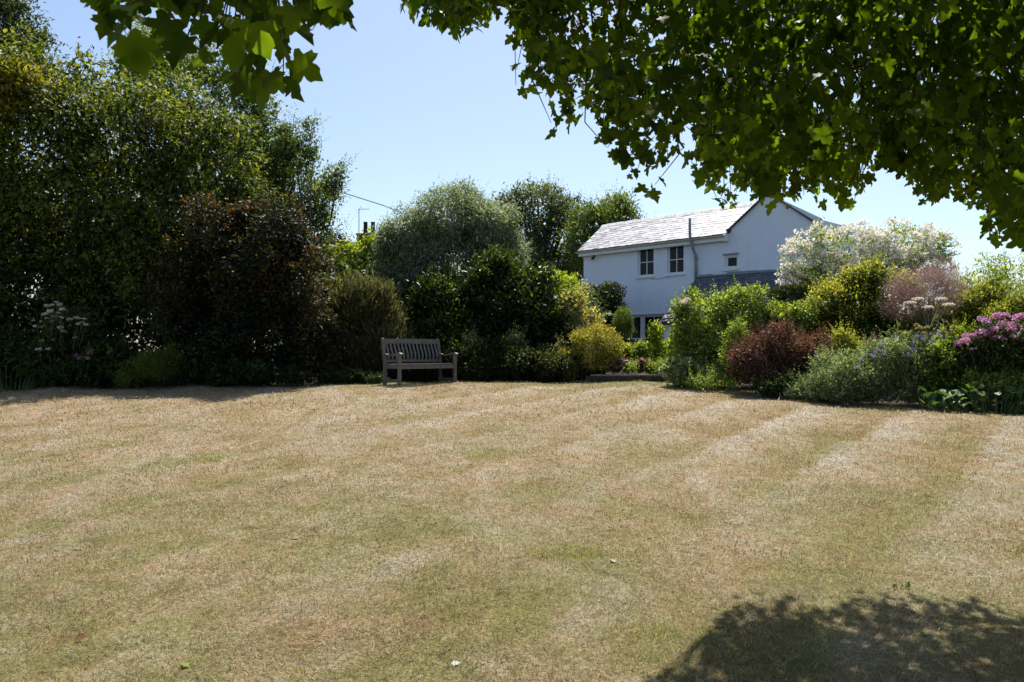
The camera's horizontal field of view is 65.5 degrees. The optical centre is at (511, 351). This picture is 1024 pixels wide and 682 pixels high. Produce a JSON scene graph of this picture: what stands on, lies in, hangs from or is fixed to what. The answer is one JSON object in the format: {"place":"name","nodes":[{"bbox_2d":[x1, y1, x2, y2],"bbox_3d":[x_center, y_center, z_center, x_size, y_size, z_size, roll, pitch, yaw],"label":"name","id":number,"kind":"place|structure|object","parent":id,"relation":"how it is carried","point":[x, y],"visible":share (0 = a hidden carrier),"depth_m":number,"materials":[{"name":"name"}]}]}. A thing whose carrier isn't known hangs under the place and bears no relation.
{"place":"outdoors","nodes":[
{"label":"outdoors","id":0,"kind":"place"},
{"bbox_2d":[0,356,48,389],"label":"plant","id":1,"kind":"object","parent":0,"point":[22,371],"visible":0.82,"depth_m":14.71,"materials":[{"name":"green plant"}]},
{"bbox_2d":[0,379,1023,681],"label":"lawn","id":2,"kind":"structure","parent":0,"point":[448,635],"depth_m":5.40,"materials":[{"name":"beige plant"}]},
{"bbox_2d":[75,633,85,641],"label":"fallen leaf","id":3,"kind":"object","parent":2,"relation":"on","point":[80,636],"visible":1,"depth_m":3.77,"materials":[{"name":"brown plant"}]},
{"bbox_2d":[179,662,190,666],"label":"fallen leaf","id":4,"kind":"object","parent":2,"relation":"on","point":[185,664],"visible":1,"depth_m":3.51,"materials":[{"name":"yellow plant"}]},
{"bbox_2d":[190,457,218,462],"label":"grass tuft","id":5,"kind":"object","parent":2,"relation":"on","point":[211,460],"visible":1,"depth_m":8.08,"materials":[{"name":"plant"}]},
{"bbox_2d":[289,652,441,681],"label":"grass tuft","id":6,"kind":"object","parent":2,"relation":"on","point":[298,676],"visible":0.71,"depth_m":3.46,"materials":[{"name":"beige plant"}]},
{"bbox_2d":[381,338,457,385],"bbox_3d":[-1.847,0.188,15.988,1.442,0.929,0.678,0,0,-43],"label":"garden bench","id":7,"kind":"object","parent":2,"relation":"on","point":[399,365],"visible":0.97,"depth_m":16.04,"materials":[{"name":"grey wood"}]},
{"bbox_2d":[519,543,613,559],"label":"grass tuft","id":8,"kind":"object","parent":2,"relation":"on","point":[563,549],"visible":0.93,"depth_m":5.03,"materials":[{"name":"beige plant"}]},
{"bbox_2d":[626,619,707,638],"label":"grass tuft","id":9,"kind":"object","parent":2,"relation":"on","point":[671,633],"visible":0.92,"depth_m":3.82,"materials":[{"name":"beige plant"}]},
{"bbox_2d":[892,580,909,588],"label":"broad leaf weed","id":10,"kind":"object","parent":2,"relation":"on","point":[906,586],"visible":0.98,"depth_m":4.44,"materials":[{"name":"green plant"}]},
{"bbox_2d":[0,354,1023,415],"bbox_3d":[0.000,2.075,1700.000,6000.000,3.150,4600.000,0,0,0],"label":"ground","id":11,"kind":"structure","parent":0,"point":[170,383],"depth_m":16.66,"materials":[{"name":"soil"}]},
{"bbox_2d":[0,322,52,387],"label":"shade plant","id":12,"kind":"object","parent":11,"relation":"on","point":[9,339],"visible":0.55,"depth_m":14.98,"materials":[{"name":"green plant"}]},
{"bbox_2d":[0,48,70,129],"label":"golden tree","id":13,"kind":"object","parent":11,"relation":"on","point":[7,87],"visible":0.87,"depth_m":15.75,"materials":[{"name":"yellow plant"}]},
{"bbox_2d":[0,0,79,177],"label":"tall tree","id":14,"kind":"object","parent":11,"relation":"on","point":[13,10],"visible":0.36,"depth_m":25.67,"materials":[{"name":"green plant"}]},
{"bbox_2d":[14,301,103,385],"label":"white hydrangea","id":15,"kind":"object","parent":11,"relation":"on","point":[65,330],"visible":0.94,"depth_m":14.84,"materials":[{"name":"green plant"}]},
{"bbox_2d":[31,349,104,387],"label":"magenta flower plant","id":16,"kind":"object","parent":11,"relation":"on","point":[60,374],"visible":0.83,"depth_m":14.66,"materials":[{"name":"green plant"}]},
{"bbox_2d":[65,329,153,388],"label":"dark leaf shrub","id":17,"kind":"object","parent":11,"relation":"on","point":[111,350],"visible":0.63,"depth_m":14.89,"materials":[{"name":"green plant"}]},
{"bbox_2d":[108,357,149,388],"bbox_3d":[-7.155,0.427,14.967,0.799,0.687,0.882,0,0,0],"label":"green mound","id":18,"kind":"object","parent":11,"relation":"on","point":[124,375],"visible":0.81,"depth_m":14.75,"materials":[{"name":"green plant"}]},
{"bbox_2d":[0,18,302,356],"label":"cherry tree","id":19,"kind":"object","parent":11,"relation":"on","point":[101,281],"visible":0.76,"depth_m":16.65,"materials":[{"name":"green plant"}]},
{"bbox_2d":[128,339,186,388],"bbox_3d":[-6.616,0.244,14.928,1.089,1.058,0.880,0,0,-39],"label":"feathery mound","id":20,"kind":"object","parent":11,"relation":"on","point":[157,364],"visible":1,"depth_m":14.77,"materials":[{"name":"green plant"}]},
{"bbox_2d":[1,153,406,358],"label":"boundary hedge","id":21,"kind":"object","parent":11,"relation":"on","point":[349,263],"visible":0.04,"depth_m":19.92,"materials":[{"name":"green plant"}]},
{"bbox_2d":[97,14,354,248],"bbox_3d":[-8.608,-5.065,24.022,7.610,11.248,3.827,0,0,-12],"label":"beech tree","id":22,"kind":"object","parent":11,"relation":"on","point":[273,175],"visible":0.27,"depth_m":23.63,"materials":[{"name":"green plant"}]},
{"bbox_2d":[203,356,278,386],"bbox_3d":[-5.135,0.424,15.063,1.396,0.686,1.044,0,0,0],"label":"leafy mound","id":23,"kind":"object","parent":11,"relation":"on","point":[222,376],"visible":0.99,"depth_m":14.86,"materials":[{"name":"green plant"}]},
{"bbox_2d":[129,189,357,385],"bbox_3d":[-5.273,-1.231,15.740,4.175,3.956,2.769,0,0,-24],"label":"bronze shrub","id":24,"kind":"object","parent":11,"relation":"on","point":[241,304],"visible":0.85,"depth_m":15.33,"materials":[{"name":"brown plant"}]},
{"bbox_2d":[264,359,315,385],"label":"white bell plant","id":25,"kind":"object","parent":11,"relation":"on","point":[283,375],"visible":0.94,"depth_m":15.15,"materials":[{"name":"green plant"}]},
{"bbox_2d":[264,107,361,334],"bbox_3d":[-5.785,-3.369,23.001,2.850,7.845,1.477,0,0,0],"label":"beech tree spray","id":26,"kind":"object","parent":11,"relation":"on","point":[292,148],"visible":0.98,"depth_m":22.91,"materials":[{"name":"green plant"}]},
{"bbox_2d":[278,207,374,358],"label":"neighbour house","id":27,"kind":"structure","parent":11,"relation":"on","point":[365,227],"depth_m":45.88,"materials":[{"name":"stone"}]},
{"bbox_2d":[313,217,359,291],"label":"shrub","id":28,"kind":"object","parent":11,"relation":"on","point":[333,242],"visible":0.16,"depth_m":24.76,"materials":[{"name":"green plant"}]},
{"bbox_2d":[313,358,388,383],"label":"round clump","id":29,"kind":"object","parent":11,"relation":"on","point":[360,375],"visible":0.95,"depth_m":15.82,"materials":[{"name":"green plant"}]},
{"bbox_2d":[317,226,391,282],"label":"lime shrub","id":30,"kind":"object","parent":11,"relation":"on","point":[363,244],"visible":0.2,"depth_m":23.50,"materials":[{"name":"green plant"}]},
{"bbox_2d":[316,266,420,374],"bbox_3d":[-3.084,-0.635,17.180,2.438,2.485,1.858,0,0,-33],"label":"olive shrub","id":31,"kind":"object","parent":11,"relation":"on","point":[365,307],"visible":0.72,"depth_m":16.78,"materials":[{"name":"green plant"}]},
{"bbox_2d":[360,349,429,380],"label":"shrub","id":32,"kind":"object","parent":11,"relation":"on","point":[410,373],"visible":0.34,"depth_m":16.62,"materials":[{"name":"green plant"}]},
{"bbox_2d":[415,353,458,378],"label":"shrub","id":33,"kind":"object","parent":11,"relation":"on","point":[433,373],"visible":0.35,"depth_m":16.67,"materials":[{"name":"green plant"}]},
{"bbox_2d":[366,171,532,315],"bbox_3d":[-1.542,-2.035,19.959,4.234,5.172,2.651,0,0,0],"label":"silver pear tree","id":34,"kind":"object","parent":11,"relation":"on","point":[430,238],"visible":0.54,"depth_m":19.49,"materials":[{"name":"green plant"}]},
{"bbox_2d":[281,261,617,344],"bbox_3d":[-2.468,-1.282,25.101,11.564,3.806,5.846,0,0,0],"label":"back hedge","id":35,"kind":"object","parent":11,"relation":"on","point":[601,309],"depth_m":24.90,"materials":[{"name":"green plant"}]},
{"bbox_2d":[435,335,503,380],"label":"shrub","id":36,"kind":"object","parent":11,"relation":"on","point":[468,363],"visible":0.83,"depth_m":16.67,"materials":[{"name":"green plant"}]},
{"bbox_2d":[399,242,584,371],"bbox_3d":[-0.579,-0.993,18.205,4.931,3.118,2.892,0,0,0],"label":"laurel bush","id":37,"kind":"object","parent":11,"relation":"on","point":[528,299],"visible":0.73,"depth_m":17.70,"materials":[{"name":"green plant"}]},
{"bbox_2d":[477,334,538,379],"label":"shrub","id":38,"kind":"object","parent":11,"relation":"on","point":[512,366],"visible":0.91,"depth_m":16.66,"materials":[{"name":"green plant"}]},
{"bbox_2d":[457,323,569,357],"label":"pale spires","id":39,"kind":"object","parent":11,"relation":"on","point":[558,346],"visible":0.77,"depth_m":17.15,"materials":[{"name":"green plant"}]},
{"bbox_2d":[489,171,586,285],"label":"holm oak","id":40,"kind":"object","parent":11,"relation":"on","point":[540,233],"visible":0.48,"depth_m":45.26,"materials":[{"name":"green plant"}]},
{"bbox_2d":[80,0,1023,251],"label":"maple tree","id":41,"kind":"object","parent":11,"relation":"on","point":[738,116],"visible":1,"depth_m":3.86,"materials":[{"name":"green plant"}]},
{"bbox_2d":[519,342,588,382],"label":"shrub","id":42,"kind":"object","parent":11,"relation":"on","point":[547,367],"visible":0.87,"depth_m":16.61,"materials":[{"name":"green plant"}]},
{"bbox_2d":[537,266,588,335],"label":"yellow dome shrub","id":43,"kind":"object","parent":11,"relation":"on","point":[574,282],"visible":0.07,"depth_m":20.14,"materials":[{"name":"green plant"}]},
{"bbox_2d":[555,287,607,352],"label":"variegated shrub","id":44,"kind":"object","parent":11,"relation":"on","point":[574,303],"visible":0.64,"depth_m":17.77,"materials":[{"name":"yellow plant"}]},
{"bbox_2d":[562,352,613,379],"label":"shrub","id":45,"kind":"object","parent":11,"relation":"on","point":[584,373],"visible":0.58,"depth_m":16.68,"materials":[{"name":"green plant"}]},
{"bbox_2d":[557,321,626,380],"bbox_3d":[1.659,-0.024,16.980,1.646,1.287,1.264,0,0,0],"label":"golden spiraea","id":46,"kind":"object","parent":11,"relation":"on","point":[602,348],"visible":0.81,"depth_m":16.75,"materials":[{"name":"yellow plant"}]},
{"bbox_2d":[553,179,654,275],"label":"distant tree","id":47,"kind":"object","parent":11,"relation":"on","point":[619,208],"visible":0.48,"depth_m":42.33,"materials":[{"name":"green plant"}]},
{"bbox_2d":[587,280,628,345],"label":"wall shrub","id":48,"kind":"object","parent":11,"relation":"on","point":[613,300],"visible":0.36,"depth_m":32.51,"materials":[{"name":"green plant"}]},
{"bbox_2d":[607,357,639,373],"bbox_3d":[2.340,0.298,16.877,0.670,0.394,0.700,0,0,-23],"label":"heuchera","id":49,"kind":"object","parent":11,"relation":"on","point":[619,362],"visible":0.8,"depth_m":16.73,"materials":[{"name":"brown plant"}]},
{"bbox_2d":[617,342,635,372],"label":"terrace plant","id":50,"kind":"object","parent":11,"relation":"on","point":[626,352],"visible":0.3,"depth_m":17.25,"materials":[{"name":"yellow plant"}]},
{"bbox_2d":[585,374,671,381],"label":"retaining wall","id":51,"kind":"structure","parent":11,"relation":"on","point":[615,377],"depth_m":16.40,"materials":[{"name":"stone"}]},
{"bbox_2d":[622,339,634,344],"bbox_3d":[3.798,0.011,27.000,0.740,0.879,0.740,0,0,0],"label":"plant pot","id":52,"kind":"object","parent":11,"relation":"on","point":[628,340],"visible":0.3,"depth_m":26.69,"materials":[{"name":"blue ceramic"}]},
{"bbox_2d":[611,305,636,338],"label":"clipped bush","id":53,"kind":"object","parent":52,"relation":"on","point":[623,325],"visible":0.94,"depth_m":26.86,"materials":[{"name":"green plant"}]},
{"bbox_2d":[628,338,652,373],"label":"terrace plant","id":54,"kind":"object","parent":11,"relation":"on","point":[643,349],"visible":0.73,"depth_m":17.23,"materials":[{"name":"green plant"}]},
{"bbox_2d":[617,350,674,373],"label":"border plant","id":55,"kind":"object","parent":11,"relation":"on","point":[633,369],"visible":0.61,"depth_m":16.60,"materials":[{"name":"green plant"}]},
{"bbox_2d":[636,357,655,373],"bbox_3d":[2.841,0.303,16.868,0.508,0.370,0.556,0,0,0],"label":"heuchera","id":56,"kind":"object","parent":11,"relation":"on","point":[639,361],"visible":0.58,"depth_m":16.77,"materials":[{"name":"brown plant"}]},
{"bbox_2d":[644,319,666,372],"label":"terrace plant","id":57,"kind":"object","parent":11,"relation":"on","point":[655,336],"visible":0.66,"depth_m":17.31,"materials":[{"name":"green plant"}]},
{"bbox_2d":[653,338,678,372],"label":"terrace plant","id":58,"kind":"object","parent":11,"relation":"on","point":[664,348],"visible":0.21,"depth_m":17.23,"materials":[{"name":"green plant"}]},
{"bbox_2d":[659,353,737,388],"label":"silvery ground plant","id":59,"kind":"object","parent":11,"relation":"on","point":[676,366],"visible":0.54,"depth_m":15.10,"materials":[{"name":"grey plant"}]},
{"bbox_2d":[682,362,740,389],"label":"border plant","id":60,"kind":"object","parent":11,"relation":"on","point":[708,381],"visible":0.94,"depth_m":14.55,"materials":[{"name":"green plant"}]},
{"bbox_2d":[575,197,855,363],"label":"white house","id":61,"kind":"structure","parent":11,"relation":"on","point":[652,264],"depth_m":32.19,"materials":[{"name":"paint"}]},
{"bbox_2d":[342,192,534,271],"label":"overhead cable","id":62,"kind":"object","parent":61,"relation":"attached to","point":[374,202],"visible":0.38,"depth_m":41.66,"materials":[{"name":"black metal"}]},
{"bbox_2d":[621,313,664,347],"bbox_3d":[5.521,-0.590,33.766,0.185,2.040,2.380,0,0,-45],"label":"french door","id":63,"kind":"structure","parent":61,"relation":"in","point":[641,321],"depth_m":33.75,"materials":[{"name":"white paint"}]},
{"bbox_2d":[635,248,654,278],"bbox_3d":[5.660,-3.738,33.600,0.220,1.285,0.970,0,0,-45],"label":"window","id":64,"kind":"structure","parent":61,"relation":"in","point":[646,256],"depth_m":33.68,"materials":[{"name":"white paint"}]},
{"bbox_2d":[665,245,684,276],"bbox_3d":[6.702,-3.727,32.547,0.220,1.265,0.940,0,0,-45],"label":"window","id":65,"kind":"structure","parent":61,"relation":"in","point":[675,253],"depth_m":32.59,"materials":[{"name":"white paint"}]},
{"bbox_2d":[722,252,739,270],"bbox_3d":[8.481,-3.452,30.741,0.220,0.675,0.730,0,0,-45],"label":"window","id":66,"kind":"structure","parent":61,"relation":"in","point":[731,260],"depth_m":30.77,"materials":[{"name":"white paint"}]},
{"bbox_2d":[665,276,785,379],"bbox_3d":[4.220,-0.392,15.819,2.390,2.278,1.661,0,0,0],"label":"rose bush","id":67,"kind":"object","parent":11,"relation":"on","point":[694,325],"visible":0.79,"depth_m":15.51,"materials":[{"name":"green plant"}]},
{"bbox_2d":[707,349,752,387],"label":"dark shrub","id":68,"kind":"object","parent":11,"relation":"on","point":[740,383],"visible":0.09,"depth_m":15.33,"materials":[{"name":"green plant"}]},
{"bbox_2d":[714,309,752,387],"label":"border plant","id":69,"kind":"object","parent":11,"relation":"on","point":[737,328],"visible":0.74,"depth_m":14.51,"materials":[{"name":"green plant"}]},
{"bbox_2d":[747,370,807,396],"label":"dark plant","id":70,"kind":"object","parent":11,"relation":"on","point":[769,385],"visible":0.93,"depth_m":13.19,"materials":[{"name":"green plant"}]},
{"bbox_2d":[721,309,839,395],"bbox_3d":[4.666,0.014,13.925,1.970,1.651,1.402,0,0,0],"label":"copper shrub","id":71,"kind":"object","parent":11,"relation":"on","point":[786,346],"visible":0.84,"depth_m":13.66,"materials":[{"name":"red plant"}]},
{"bbox_2d":[753,299,841,345],"bbox_3d":[5.658,-0.167,15.907,1.958,1.822,1.536,0,0,0],"label":"viburnum","id":72,"kind":"object","parent":11,"relation":"on","point":[804,319],"visible":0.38,"depth_m":15.45,"materials":[{"name":"green plant"}]},
{"bbox_2d":[779,365,828,399],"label":"border plant","id":73,"kind":"object","parent":11,"relation":"on","point":[803,385],"visible":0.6,"depth_m":12.91,"materials":[{"name":"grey plant"}]},
{"bbox_2d":[766,283,859,368],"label":"clipped hedge","id":74,"kind":"object","parent":11,"relation":"on","point":[797,290],"visible":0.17,"depth_m":19.45,"materials":[{"name":"green plant"}]},
{"bbox_2d":[794,335,842,379],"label":"border plant","id":75,"kind":"object","parent":11,"relation":"on","point":[821,361],"visible":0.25,"depth_m":13.17,"materials":[{"name":"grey plant"}]},
{"bbox_2d":[824,313,865,367],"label":"border plant","id":76,"kind":"object","parent":11,"relation":"on","point":[840,334],"visible":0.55,"depth_m":13.79,"materials":[{"name":"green plant"}]},
{"bbox_2d":[774,215,962,296],"bbox_3d":[9.382,-1.489,21.032,4.967,4.118,2.432,0,0,0],"label":"white blossom tree","id":77,"kind":"object","parent":11,"relation":"on","point":[911,254],"visible":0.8,"depth_m":20.58,"materials":[{"name":"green plant"}]},
{"bbox_2d":[855,332,882,354],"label":"copper sprig","id":78,"kind":"object","parent":11,"relation":"on","point":[872,337],"visible":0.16,"depth_m":13.25,"materials":[{"name":"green plant"}]},
{"bbox_2d":[802,328,941,405],"bbox_3d":[5.802,0.255,12.666,2.336,1.316,1.180,0,0,0],"label":"catmint","id":79,"kind":"object","parent":11,"relation":"on","point":[877,376],"visible":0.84,"depth_m":12.46,"materials":[{"name":"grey plant"}]},
{"bbox_2d":[800,248,965,381],"bbox_3d":[7.154,-0.638,15.492,3.177,2.785,2.359,0,0,0],"label":"golden shrub","id":80,"kind":"object","parent":11,"relation":"on","point":[862,284],"visible":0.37,"depth_m":15.25,"materials":[{"name":"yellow plant"}]},
{"bbox_2d":[881,318,962,352],"bbox_3d":[6.714,0.169,12.869,1.475,1.462,0.940,0,0,0],"label":"phlomis","id":81,"kind":"object","parent":11,"relation":"on","point":[912,333],"visible":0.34,"depth_m":12.78,"materials":[{"name":"green plant"}]},
{"bbox_2d":[872,253,978,332],"bbox_3d":[7.591,-0.519,14.576,1.892,2.630,1.419,0,0,0],"label":"smoke bush","id":82,"kind":"object","parent":11,"relation":"on","point":[949,295],"visible":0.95,"depth_m":14.47,"materials":[{"name":"pink plant"}]},
{"bbox_2d":[904,297,954,331],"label":"hogweed","id":83,"kind":"object","parent":11,"relation":"on","point":[928,306],"visible":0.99,"depth_m":13.24,"materials":[{"name":"beige plant"}]},
{"bbox_2d":[905,334,1023,407],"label":"phlox edge plant","id":84,"kind":"object","parent":11,"relation":"on","point":[1000,381],"visible":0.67,"depth_m":12.14,"materials":[{"name":"green plant"}]},
{"bbox_2d":[940,311,989,398],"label":"border plant","id":85,"kind":"object","parent":11,"relation":"on","point":[959,331],"visible":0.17,"depth_m":12.55,"materials":[{"name":"green plant"}]},
{"bbox_2d":[910,383,1023,413],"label":"bergenia","id":86,"kind":"object","parent":11,"relation":"on","point":[1012,400],"visible":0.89,"depth_m":11.65,"materials":[{"name":"green plant"}]},
{"bbox_2d":[929,273,1023,333],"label":"golden bush","id":87,"kind":"object","parent":11,"relation":"on","point":[975,307],"visible":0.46,"depth_m":15.00,"materials":[{"name":"green plant"}]},
{"bbox_2d":[929,242,1023,330],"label":"hedge","id":88,"kind":"object","parent":11,"relation":"on","point":[1002,273],"visible":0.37,"depth_m":19.41,"materials":[{"name":"green plant"}]},
{"bbox_2d":[937,311,1023,406],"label":"phlox","id":89,"kind":"object","parent":11,"relation":"on","point":[1005,343],"visible":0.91,"depth_m":12.06,"materials":[{"name":"pink plant"}]},
{"bbox_2d":[975,282,1023,329],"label":"border plant","id":90,"kind":"object","parent":11,"relation":"on","point":[1013,302],"visible":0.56,"depth_m":13.33,"materials":[{"name":"green plant"}]},
{"bbox_2d":[1,0,1023,350],"label":"sky","id":91,"kind":"structure","parent":0,"point":[418,103],"materials":[{"name":"blue"}]}
]}

